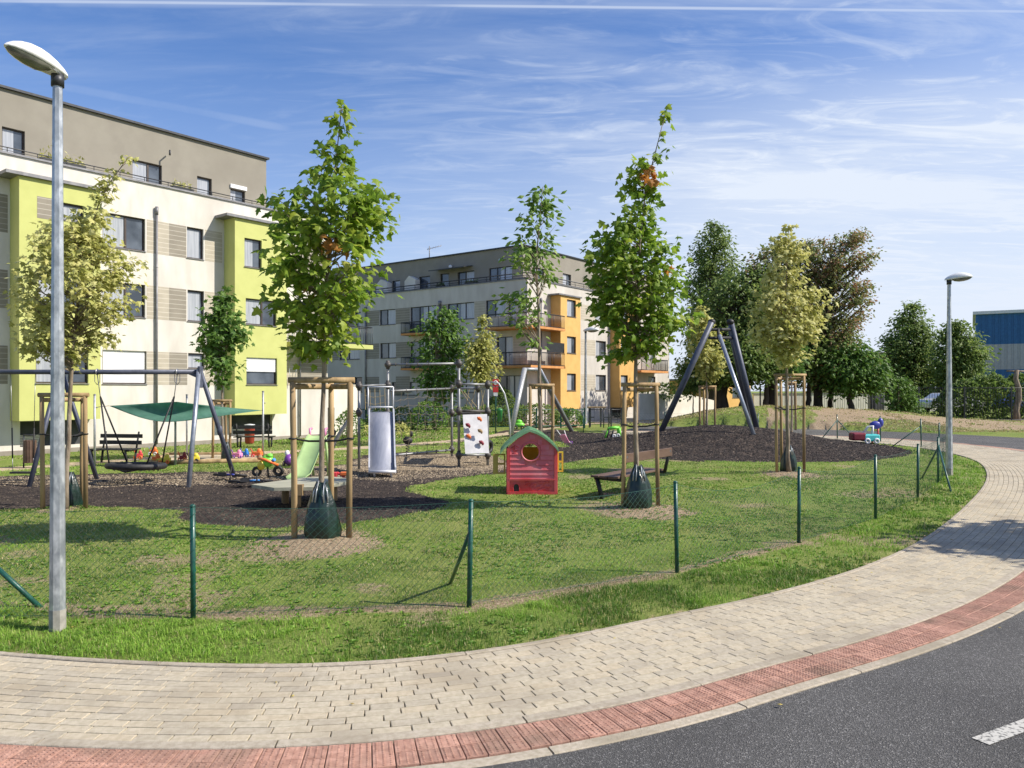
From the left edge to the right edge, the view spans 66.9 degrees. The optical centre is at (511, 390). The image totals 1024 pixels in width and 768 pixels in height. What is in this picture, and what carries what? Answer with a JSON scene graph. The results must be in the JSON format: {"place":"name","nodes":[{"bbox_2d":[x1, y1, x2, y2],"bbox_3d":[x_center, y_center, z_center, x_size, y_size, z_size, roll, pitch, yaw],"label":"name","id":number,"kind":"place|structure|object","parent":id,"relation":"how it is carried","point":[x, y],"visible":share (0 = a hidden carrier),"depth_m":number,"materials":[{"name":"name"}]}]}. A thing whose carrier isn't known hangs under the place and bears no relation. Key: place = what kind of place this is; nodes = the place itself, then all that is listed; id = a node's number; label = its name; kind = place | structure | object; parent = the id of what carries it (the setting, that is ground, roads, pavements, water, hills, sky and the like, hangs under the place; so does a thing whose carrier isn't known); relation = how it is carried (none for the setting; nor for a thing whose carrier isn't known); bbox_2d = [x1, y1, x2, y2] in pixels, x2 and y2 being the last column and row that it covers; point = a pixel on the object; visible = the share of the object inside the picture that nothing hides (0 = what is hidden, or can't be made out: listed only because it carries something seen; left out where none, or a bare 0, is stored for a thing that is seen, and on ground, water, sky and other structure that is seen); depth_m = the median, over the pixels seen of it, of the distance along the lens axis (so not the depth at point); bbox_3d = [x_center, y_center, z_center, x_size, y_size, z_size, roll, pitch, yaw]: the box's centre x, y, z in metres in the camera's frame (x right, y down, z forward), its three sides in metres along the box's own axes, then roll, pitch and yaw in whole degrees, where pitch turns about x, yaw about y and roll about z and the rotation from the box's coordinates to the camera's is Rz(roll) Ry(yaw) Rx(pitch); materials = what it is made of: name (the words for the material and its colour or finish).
{"place":"outdoors","nodes":[
{"label":"outdoors","id":0,"kind":"place"},
{"bbox_2d":[0,431,1023,750],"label":"pavement","id":1,"kind":"structure","parent":0,"point":[108,701],"depth_m":4.91,"materials":[{"name":"concrete"}]},
{"bbox_2d":[0,435,1023,767],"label":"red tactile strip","id":2,"kind":"object","parent":1,"relation":"attached to","point":[630,715],"visible":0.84,"depth_m":4.05,"materials":[{"name":"red brick"}]},
{"bbox_2d":[773,345,809,431],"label":"young tree","id":3,"kind":"object","parent":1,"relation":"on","point":[799,369],"visible":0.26,"depth_m":31.08,"materials":[{"name":"green plant"}]},
{"bbox_2d":[0,391,1023,663],"bbox_3d":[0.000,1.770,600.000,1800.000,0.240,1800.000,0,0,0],"label":"ground","id":4,"kind":"structure","parent":0,"point":[376,567],"depth_m":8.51,"materials":[{"name":"green plant"}]},
{"bbox_2d":[4,41,67,631],"bbox_3d":[-3.480,-0.345,5.674,0.154,4.349,0.462,0,0,28],"label":"street lamp","id":5,"kind":"object","parent":4,"relation":"on","point":[33,56],"visible":0.98,"depth_m":5.77,"materials":[{"name":"metal"}]},
{"bbox_2d":[37,393,89,508],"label":"tree stakes","id":6,"kind":"object","parent":4,"relation":"on","point":[83,432],"visible":0.87,"depth_m":11.45,"materials":[{"name":"brown wood"}]},
{"bbox_2d":[2,155,149,508],"bbox_3d":[-6.366,-0.844,11.337,2.041,5.218,1.776,0,0,0],"label":"young maple","id":7,"kind":"object","parent":4,"relation":"on","point":[85,242],"visible":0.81,"depth_m":11.19,"materials":[{"name":"green plant"}]},
{"bbox_2d":[69,471,82,505],"bbox_3d":[-6.635,1.479,11.652,0.337,0.543,0.271,0,0,0],"label":"watering bag","id":8,"kind":"object","parent":4,"relation":"on","point":[75,496],"visible":0.55,"depth_m":11.60,"materials":[{"name":"plastic"}]},
{"bbox_2d":[174,422,176,464],"bbox_3d":[-8.074,1.064,18.615,0.103,1.532,0.067,0,0,0],"label":"sail pole","id":9,"kind":"object","parent":4,"relation":"on","point":[175,443],"visible":0.85,"depth_m":18.59,"materials":[{"name":"metal"}]},
{"bbox_2d":[111,402,262,421],"bbox_3d":[-7.738,0.496,19.235,3.271,0.456,3.366,0,0,26],"label":"shade sail","id":10,"kind":"object","parent":9,"relation":"attached to","point":[181,411],"visible":0.89,"depth_m":18.54,"materials":[{"name":"green fabric"}]},
{"bbox_2d":[0,84,372,455],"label":"apartment building","id":11,"kind":"structure","parent":4,"relation":"on","point":[199,244],"depth_m":24.75,"materials":[{"name":"paint"}]},
{"bbox_2d":[2,127,23,154],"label":"window","id":12,"kind":"structure","parent":11,"relation":"in","point":[11,138],"depth_m":22.38,"materials":[{"name":"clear glass"}]},
{"bbox_2d":[35,350,86,383],"bbox_3d":[-12.697,-0.689,21.849,0.170,1.022,1.416,0,0,38],"label":"window","id":13,"kind":"structure","parent":11,"relation":"in","point":[43,365],"depth_m":21.62,"materials":[{"name":"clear glass"}]},
{"bbox_2d":[102,214,144,251],"bbox_3d":[-11.960,-4.859,23.841,0.170,1.042,1.343,0,0,38],"label":"window","id":14,"kind":"structure","parent":11,"relation":"in","point":[130,230],"depth_m":23.97,"materials":[{"name":"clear glass"}]},
{"bbox_2d":[102,282,145,318],"bbox_3d":[-11.960,-2.784,23.841,0.170,1.052,1.343,0,0,38],"label":"window","id":15,"kind":"structure","parent":11,"relation":"in","point":[135,296],"depth_m":24.11,"materials":[{"name":"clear glass"}]},
{"bbox_2d":[102,350,147,384],"bbox_3d":[-11.943,-0.704,23.854,0.160,1.052,1.384,0,0,38],"label":"window","id":16,"kind":"structure","parent":11,"relation":"in","point":[122,354],"depth_m":23.85,"materials":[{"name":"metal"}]},
{"bbox_2d":[132,159,160,184],"bbox_3d":[-12.033,-7.015,25.452,0.065,0.930,0.977,0,0,38],"label":"window","id":17,"kind":"structure","parent":11,"relation":"in","point":[144,169],"depth_m":25.46,"materials":[{"name":"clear glass"}]},
{"bbox_2d":[187,290,202,322],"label":"window","id":18,"kind":"structure","parent":11,"relation":"in","point":[195,298],"depth_m":25.72,"materials":[{"name":"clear glass"}]},
{"bbox_2d":[186,227,204,260],"bbox_3d":[-10.525,-4.859,25.669,0.170,1.042,0.626,0,0,38],"label":"window","id":19,"kind":"structure","parent":11,"relation":"in","point":[194,236],"depth_m":25.72,"materials":[{"name":"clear glass"}]},
{"bbox_2d":[244,238,260,268],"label":"window","id":20,"kind":"structure","parent":11,"relation":"in","point":[252,260],"depth_m":26.67,"materials":[{"name":"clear glass"}]},
{"bbox_2d":[246,357,275,384],"bbox_3d":[-8.753,-0.665,26.945,0.082,0.930,1.224,0,0,38],"label":"window","id":21,"kind":"structure","parent":11,"relation":"in","point":[261,371],"depth_m":26.95,"materials":[{"name":"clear glass"}]},
{"bbox_2d":[245,298,277,326],"bbox_3d":[-8.734,-2.694,26.898,0.170,0.912,1.262,0,0,38],"label":"window","id":22,"kind":"structure","parent":11,"relation":"in","point":[264,319],"depth_m":26.89,"materials":[{"name":"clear glass"}]},
{"bbox_2d":[149,452,261,464],"bbox_3d":[-7.940,1.750,20.265,2.691,0.117,2.723,0,0,-19],"label":"sandpit","id":23,"kind":"object","parent":4,"relation":"on","point":[205,458],"visible":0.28,"depth_m":19.33,"materials":[{"name":"brown wood"}]},
{"bbox_2d":[211,399,231,457],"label":"tree stakes","id":24,"kind":"object","parent":4,"relation":"on","point":[226,402],"visible":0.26,"depth_m":20.15,"materials":[{"name":"brown wood"}]},
{"bbox_2d":[189,285,254,453],"bbox_3d":[-7.482,-0.461,20.234,1.629,4.574,1.572,0,0,0],"label":"young maple","id":25,"kind":"object","parent":4,"relation":"on","point":[223,333],"visible":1,"depth_m":20.01,"materials":[{"name":"green plant"}]},
{"bbox_2d":[0,454,505,487],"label":"sandy play surface","id":26,"kind":"object","parent":4,"relation":"on","point":[444,466],"visible":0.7,"depth_m":17.22,"materials":[{"name":"beige sand"}]},
{"bbox_2d":[0,366,236,486],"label":"swing frame","id":27,"kind":"object","parent":26,"relation":"on","point":[200,380],"visible":0.66,"depth_m":15.05,"materials":[{"name":"grey metal"}]},
{"bbox_2d":[9,374,36,473],"bbox_3d":[-9.534,0.649,15.100,0.491,1.938,0.160,0,0,0],"label":"seat swing","id":28,"kind":"object","parent":27,"relation":"hanging from","point":[20,472],"visible":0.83,"depth_m":15.10,"materials":[{"name":"metal"}]},
{"bbox_2d":[94,369,179,472],"bbox_3d":[-7.307,0.570,15.100,1.262,1.994,1.138,0,0,42],"label":"basket swing","id":29,"kind":"object","parent":27,"relation":"hanging from","point":[126,467],"visible":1,"depth_m":14.98,"materials":[{"name":"black fabric"}]},
{"bbox_2d":[0,455,505,488],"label":"wood chips","id":30,"kind":"object","parent":26,"relation":"on","point":[399,457],"visible":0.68,"depth_m":17.13,"materials":[{"name":"beige wood"}]},
{"bbox_2d":[252,453,283,477],"bbox_3d":[-4.978,1.542,15.750,0.659,0.525,0.285,0,0,0],"label":"tricycle","id":31,"kind":"object","parent":26,"relation":"on","point":[267,460],"visible":0.98,"depth_m":15.72,"materials":[{"name":"green plastic"}]},
{"bbox_2d":[286,427,327,479],"bbox_3d":[-4.118,1.292,15.878,0.486,1.033,1.180,0,0,14],"label":"toy slide","id":32,"kind":"object","parent":26,"relation":"on","point":[307,456],"visible":0.9,"depth_m":15.80,"materials":[{"name":"plastic"}]},
{"bbox_2d":[367,386,396,476],"bbox_3d":[-2.846,0.873,16.857,0.600,1.940,1.914,0,0,-10],"label":"metal slide","id":33,"kind":"object","parent":26,"relation":"on","point":[381,452],"visible":0.96,"depth_m":16.90,"materials":[{"name":"metal"}]},
{"bbox_2d":[355,359,492,468],"bbox_3d":[-1.562,0.557,18.790,2.461,2.585,3.967,0,0,29],"label":"rope playground","id":34,"kind":"object","parent":26,"relation":"on","point":[476,430],"visible":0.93,"depth_m":18.31,"materials":[{"name":"grey metal"}]},
{"bbox_2d":[233,424,275,447],"bbox_3d":[-8.126,1.431,24.419,1.200,0.792,0.599,0,0,-5],"label":"park bench","id":35,"kind":"object","parent":4,"relation":"on","point":[267,427],"visible":0.98,"depth_m":24.20,"materials":[{"name":"black wood"}]},
{"bbox_2d":[0,430,514,528],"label":"dark play surface","id":36,"kind":"object","parent":4,"relation":"on","point":[252,501],"visible":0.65,"depth_m":12.59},
{"bbox_2d":[0,469,505,528],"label":"bark mulch","id":37,"kind":"object","parent":36,"relation":"on","point":[243,484],"visible":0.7,"depth_m":13.58,"materials":[{"name":"brown wood"}]},
{"bbox_2d":[251,476,345,506],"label":"play deck","id":38,"kind":"structure","parent":36,"relation":"on","point":[303,484],"depth_m":12.06,"materials":[{"name":"grey wood"}]},
{"bbox_2d":[0,422,612,470],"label":"sandy footpath","id":39,"kind":"structure","parent":4,"relation":"on","point":[146,458],"depth_m":22.80,"materials":[{"name":"beige sand"}]},
{"bbox_2d":[23,434,36,467],"bbox_3d":[-11.202,1.421,18.000,0.264,0.797,0.260,0,0,39],"label":"litter bin","id":40,"kind":"object","parent":39,"relation":"on","point":[27,451],"visible":0.8,"depth_m":17.90,"materials":[{"name":"brown wood"}]},
{"bbox_2d":[90,431,142,461],"bbox_3d":[-9.901,1.430,19.326,1.150,0.791,0.594,0,0,8],"label":"park bench","id":41,"kind":"object","parent":39,"relation":"on","point":[137,442],"visible":0.85,"depth_m":19.50,"materials":[{"name":"black wood"}]},
{"bbox_2d":[583,327,598,423],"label":"street lamp","id":42,"kind":"object","parent":39,"relation":"on","point":[591,329],"visible":0.94,"depth_m":41.82,"materials":[{"name":"metal"}]},
{"bbox_2d":[237,99,403,481],"bbox_3d":[-2.229,-0.856,9.333,1.898,5.227,1.862,0,0,0],"label":"young maple","id":43,"kind":"object","parent":4,"relation":"on","point":[329,307],"visible":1,"depth_m":9.01,"materials":[{"name":"green plant"}]},
{"bbox_2d":[288,377,354,538],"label":"tree stakes","id":44,"kind":"object","parent":4,"relation":"on","point":[331,386],"visible":0.91,"depth_m":9.20,"materials":[{"name":"brown wood"}]},
{"bbox_2d":[304,481,341,538],"bbox_3d":[-2.249,1.401,9.194,0.448,0.669,0.353,0,0,0],"label":"watering bag","id":45,"kind":"object","parent":4,"relation":"on","point":[321,496],"visible":0.98,"depth_m":9.08,"materials":[{"name":"plastic"}]},
{"bbox_2d":[334,385,357,435],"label":"garden wall","id":46,"kind":"structure","parent":4,"relation":"on","point":[340,401],"depth_m":30.77,"materials":[{"name":"paint"}]},
{"bbox_2d":[334,410,364,437],"bbox_3d":[-6.185,1.235,29.494,1.109,1.284,1.516,0,0,0],"label":"shrub","id":47,"kind":"object","parent":4,"relation":"on","point":[344,419],"visible":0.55,"depth_m":29.38,"materials":[{"name":"green plant"}]},
{"bbox_2d":[362,405,417,428],"bbox_3d":[-5.657,1.272,36.021,2.516,1.205,1.630,0,0,0],"label":"hedge","id":48,"kind":"object","parent":4,"relation":"on","point":[404,408],"visible":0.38,"depth_m":35.81,"materials":[{"name":"green plant"}]},
{"bbox_2d":[406,400,449,430],"bbox_3d":[-3.707,1.142,34.494,1.914,1.454,1.642,0,0,0],"label":"shrub","id":49,"kind":"object","parent":4,"relation":"on","point":[423,403],"visible":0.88,"depth_m":34.29,"materials":[{"name":"green plant"}]},
{"bbox_2d":[407,305,471,428],"bbox_3d":[-3.190,-1.064,36.040,3.285,5.803,3.155,0,0,0],"label":"tree","id":50,"kind":"object","parent":4,"relation":"on","point":[436,377],"visible":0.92,"depth_m":35.72,"materials":[{"name":"green plant"}]},
{"bbox_2d":[0,412,951,617],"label":"chain link fence","id":51,"kind":"object","parent":4,"relation":"on","point":[7,577],"visible":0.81,"depth_m":6.76,"materials":[{"name":"green metal"}]},
{"bbox_2d":[459,314,504,408],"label":"tree","id":52,"kind":"object","parent":4,"relation":"on","point":[482,359],"visible":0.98,"depth_m":34.74,"materials":[{"name":"green plant"}]},
{"bbox_2d":[0,476,980,656],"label":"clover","id":53,"kind":"object","parent":4,"relation":"on","point":[349,611],"visible":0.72,"depth_m":8.24,"materials":[{"name":"green plant"}]},
{"bbox_2d":[0,433,989,669],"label":"kerb","id":54,"kind":"structure","parent":4,"relation":"on","point":[326,664],"depth_m":5.26,"materials":[{"name":"concrete"}]},
{"bbox_2d":[328,244,668,423],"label":"apartment building","id":55,"kind":"structure","parent":4,"relation":"on","point":[393,317],"depth_m":45.29,"materials":[{"name":"grey paint"}]},
{"bbox_2d":[379,309,395,325],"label":"window","id":56,"kind":"structure","parent":55,"relation":"in","point":[387,317],"depth_m":47.34,"materials":[{"name":"glass"}]},
{"bbox_2d":[411,305,435,331],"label":"window","id":57,"kind":"structure","parent":55,"relation":"in","point":[416,312],"depth_m":45.73,"materials":[{"name":"glass"}]},
{"bbox_2d":[448,302,473,320],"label":"window","id":58,"kind":"structure","parent":55,"relation":"in","point":[466,310],"depth_m":43.67,"materials":[{"name":"glass"}]},
{"bbox_2d":[497,336,512,365],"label":"window","id":59,"kind":"structure","parent":55,"relation":"in","point":[505,344],"depth_m":41.87,"materials":[{"name":"glass"}]},
{"bbox_2d":[499,375,521,405],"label":"window","id":60,"kind":"structure","parent":55,"relation":"in","point":[511,383],"depth_m":41.66,"materials":[{"name":"glass"}]},
{"bbox_2d":[481,386,522,424],"bbox_3d":[-0.523,0.831,39.988,2.273,2.088,1.725,0,0,0],"label":"shrub","id":61,"kind":"object","parent":4,"relation":"on","point":[492,399],"visible":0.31,"depth_m":39.72,"materials":[{"name":"green plant"}]},
{"bbox_2d":[445,402,564,426],"bbox_3d":[-0.320,1.242,38.493,5.957,1.350,1.689,0,0,0],"label":"hedge","id":62,"kind":"object","parent":4,"relation":"on","point":[519,411],"visible":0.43,"depth_m":38.27,"materials":[{"name":"green plant"}]},
{"bbox_2d":[493,426,562,494],"bbox_3d":[0.282,1.226,13.815,1.235,1.147,0.970,0,0,0],"label":"playhouse","id":63,"kind":"object","parent":4,"relation":"on","point":[532,470],"visible":1,"depth_m":13.39,"materials":[{"name":"red plastic"}]},
{"bbox_2d":[488,184,570,431],"bbox_3d":[0.664,-2.392,25.111,2.390,8.449,2.566,0,0,39],"label":"young poplar","id":64,"kind":"object","parent":4,"relation":"on","point":[545,206],"visible":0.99,"depth_m":24.98,"materials":[{"name":"plant"}]},
{"bbox_2d":[247,470,832,559],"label":"soil crumbs","id":65,"kind":"object","parent":4,"relation":"on","point":[670,505],"visible":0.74,"depth_m":11.08,"materials":[{"name":"brown soil"}]},
{"bbox_2d":[528,384,554,445],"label":"tree stakes","id":66,"kind":"object","parent":4,"relation":"on","point":[542,386],"visible":0.69,"depth_m":24.93,"materials":[{"name":"brown wood"}]},
{"bbox_2d":[591,447,671,498],"bbox_3d":[2.097,1.427,13.392,0.662,0.805,1.750,0,0,37],"label":"park bench","id":67,"kind":"object","parent":4,"relation":"on","point":[643,455],"visible":0.63,"depth_m":13.04,"materials":[{"name":"brown wood"}]},
{"bbox_2d":[623,464,652,508],"bbox_3d":[1.901,1.431,11.651,0.443,0.648,0.356,0,0,0],"label":"watering bag","id":68,"kind":"object","parent":4,"relation":"on","point":[638,480],"visible":0.97,"depth_m":11.54,"materials":[{"name":"plastic"}]},
{"bbox_2d":[575,103,705,465],"bbox_3d":[1.948,-1.300,11.819,1.968,6.140,1.710,0,0,0],"label":"young maple","id":69,"kind":"object","parent":4,"relation":"on","point":[616,258],"visible":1,"depth_m":11.64,"materials":[{"name":"green plant"}]},
{"bbox_2d":[621,382,659,505],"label":"tree stakes","id":70,"kind":"object","parent":4,"relation":"on","point":[625,386],"visible":0.74,"depth_m":11.75,"materials":[{"name":"brown wood"}]},
{"bbox_2d":[638,393,713,419],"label":"garden wall","id":71,"kind":"structure","parent":4,"relation":"on","point":[646,406],"depth_m":48.03,"materials":[{"name":"white paint"}]},
{"bbox_2d":[685,305,727,424],"bbox_3d":[8.847,-1.101,35.080,2.048,5.498,2.072,0,0,0],"label":"young maple","id":72,"kind":"object","parent":4,"relation":"on","point":[709,359],"visible":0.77,"depth_m":34.93,"materials":[{"name":"green plant"}]},
{"bbox_2d":[698,386,716,424],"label":"tree stakes","id":73,"kind":"object","parent":4,"relation":"on","point":[709,387],"visible":0.85,"depth_m":35.44,"materials":[{"name":"brown wood"}]},
{"bbox_2d":[676,219,745,399],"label":"tree","id":74,"kind":"object","parent":4,"relation":"on","point":[707,270],"visible":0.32,"depth_m":55.58,"materials":[{"name":"green plant"}]},
{"bbox_2d":[511,425,912,462],"bbox_3d":[6.188,1.529,27.475,12.125,0.723,16.350,0,0,0],"label":"dark mulch mound","id":75,"kind":"object","parent":4,"relation":"on","point":[717,445],"visible":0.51,"depth_m":22.23,"materials":[{"name":"brown wood"}]},
{"bbox_2d":[508,367,573,434],"bbox_3d":[1.505,0.510,29.905,0.654,2.697,8.538,0,0,18],"label":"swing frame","id":76,"kind":"object","parent":75,"relation":"on","point":[519,395],"visible":0.78,"depth_m":26.88,"materials":[{"name":"silver metal"}]},
{"bbox_2d":[659,319,758,434],"bbox_3d":[7.924,-0.441,26.262,5.400,3.794,3.490,0,0,-45],"label":"swing frame","id":77,"kind":"object","parent":75,"relation":"on","point":[743,390],"visible":0.96,"depth_m":25.36,"materials":[{"name":"grey metal"}]},
{"bbox_2d":[849,426,879,443],"bbox_3d":[11.916,1.492,26.175,0.920,0.619,0.450,0,0,0],"label":"toy car","id":78,"kind":"object","parent":75,"relation":"on","point":[865,437],"visible":0.98,"depth_m":26.00,"materials":[{"name":"teal plastic"}]},
{"bbox_2d":[773,374,806,472],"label":"tree stakes","id":79,"kind":"object","parent":4,"relation":"on","point":[780,378],"visible":0.88,"depth_m":16.56,"materials":[{"name":"brown wood"}]},
{"bbox_2d":[741,224,838,471],"bbox_3d":[5.873,-0.888,16.474,2.020,5.317,1.768,0,0,0],"label":"young maple","id":80,"kind":"object","parent":4,"relation":"on","point":[792,332],"visible":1,"depth_m":16.33,"materials":[{"name":"green plant"}]},
{"bbox_2d":[874,299,946,412],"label":"tree","id":81,"kind":"object","parent":4,"relation":"on","point":[903,350],"visible":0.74,"depth_m":57.26,"materials":[{"name":"green plant"}]},
{"bbox_2d":[873,386,1023,419],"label":"metal fence","id":82,"kind":"object","parent":4,"relation":"on","point":[1010,402],"visible":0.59,"depth_m":44.89,"materials":[{"name":"metal"}]},
{"bbox_2d":[945,272,972,475],"bbox_3d":[9.378,-0.324,16.263,0.550,4.308,0.182,0,0,12],"label":"street lamp","id":83,"kind":"object","parent":4,"relation":"on","point":[960,276],"visible":0.94,"depth_m":16.26,"materials":[{"name":"metal"}]},
{"bbox_2d":[920,318,1001,415],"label":"tree","id":84,"kind":"object","parent":4,"relation":"on","point":[967,360],"visible":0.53,"depth_m":53.37,"materials":[{"name":"green plant"}]},
{"bbox_2d":[927,371,1023,418],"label":"hedge","id":85,"kind":"object","parent":4,"relation":"on","point":[992,380],"visible":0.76,"depth_m":46.95,"materials":[{"name":"green plant"}]},
{"bbox_2d":[0,0,1023,390],"label":"sky","id":86,"kind":"structure","parent":0,"point":[902,121],"materials":[{"name":"blue"}]},
{"bbox_2d":[669,379,750,407],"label":"building","id":87,"kind":"structure","parent":0,"point":[733,400],"depth_m":61.45,"materials":[{"name":"paint"}]},
{"bbox_2d":[477,426,1023,767],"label":"road","id":88,"kind":"structure","parent":0,"point":[941,707],"depth_m":4.20,"materials":[{"name":"grey asphalt"}]},
{"bbox_2d":[404,432,1023,767],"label":"road kerb","id":89,"kind":"structure","parent":88,"relation":"on","point":[707,715],"depth_m":4.35,"materials":[{"name":"concrete"}]},
{"bbox_2d":[972,719,1023,744],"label":"road marking","id":90,"kind":"object","parent":88,"relation":"on","point":[1002,732],"visible":1,"depth_m":4.07,"materials":[{"name":"paint"}]},
{"bbox_2d":[659,406,1023,430],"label":"earth hill","id":91,"kind":"structure","parent":0,"point":[767,421],"depth_m":37.81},
{"bbox_2d":[670,356,708,412],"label":"tree","id":92,"kind":"object","parent":91,"relation":"on","point":[691,387],"visible":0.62,"depth_m":43.81,"materials":[{"name":"green plant"}]},
{"bbox_2d":[672,262,791,408],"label":"tree","id":93,"kind":"object","parent":91,"relation":"on","point":[726,309],"visible":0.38,"depth_m":43.38,"materials":[{"name":"green plant"}]},
{"bbox_2d":[707,331,781,405],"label":"tree","id":94,"kind":"object","parent":91,"relation":"on","point":[752,359],"visible":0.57,"depth_m":41.25,"materials":[{"name":"green plant"}]},
{"bbox_2d":[738,336,813,405],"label":"tree","id":95,"kind":"object","parent":91,"relation":"on","point":[766,396],"visible":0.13,"depth_m":42.42,"materials":[{"name":"green plant"}]},
{"bbox_2d":[720,240,832,405],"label":"tree","id":96,"kind":"object","parent":91,"relation":"on","point":[761,258],"visible":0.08,"depth_m":44.26,"materials":[{"name":"green plant"}]},
{"bbox_2d":[783,333,849,406],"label":"tree","id":97,"kind":"object","parent":91,"relation":"on","point":[808,392],"visible":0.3,"depth_m":43.20,"materials":[{"name":"green plant"}]},
{"bbox_2d":[797,226,886,406],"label":"acacia tree","id":98,"kind":"object","parent":91,"relation":"on","point":[833,271],"visible":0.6,"depth_m":43.68,"materials":[{"name":"green plant"}]},
{"bbox_2d":[807,340,904,408],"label":"tree","id":99,"kind":"object","parent":91,"relation":"on","point":[871,382],"visible":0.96,"depth_m":42.23,"materials":[{"name":"green plant"}]},
{"bbox_2d":[878,376,929,413],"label":"shrub","id":100,"kind":"object","parent":91,"relation":"on","point":[906,399],"visible":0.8,"depth_m":45.26,"materials":[{"name":"green plant"}]},
{"bbox_2d":[1006,370,1023,420],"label":"bare tree","id":101,"kind":"object","parent":91,"relation":"on","point":[1016,379],"visible":0.82,"depth_m":45.27,"materials":[{"name":"brown plant"}]},
{"bbox_2d":[752,393,969,410],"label":"garden wall","id":102,"kind":"structure","parent":0,"point":[799,401],"depth_m":65.29,"materials":[{"name":"concrete"}]},
{"bbox_2d":[973,309,1023,405],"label":"warehouse","id":103,"kind":"structure","parent":0,"point":[1003,330],"depth_m":88.56,"materials":[{"name":"blue metal"}]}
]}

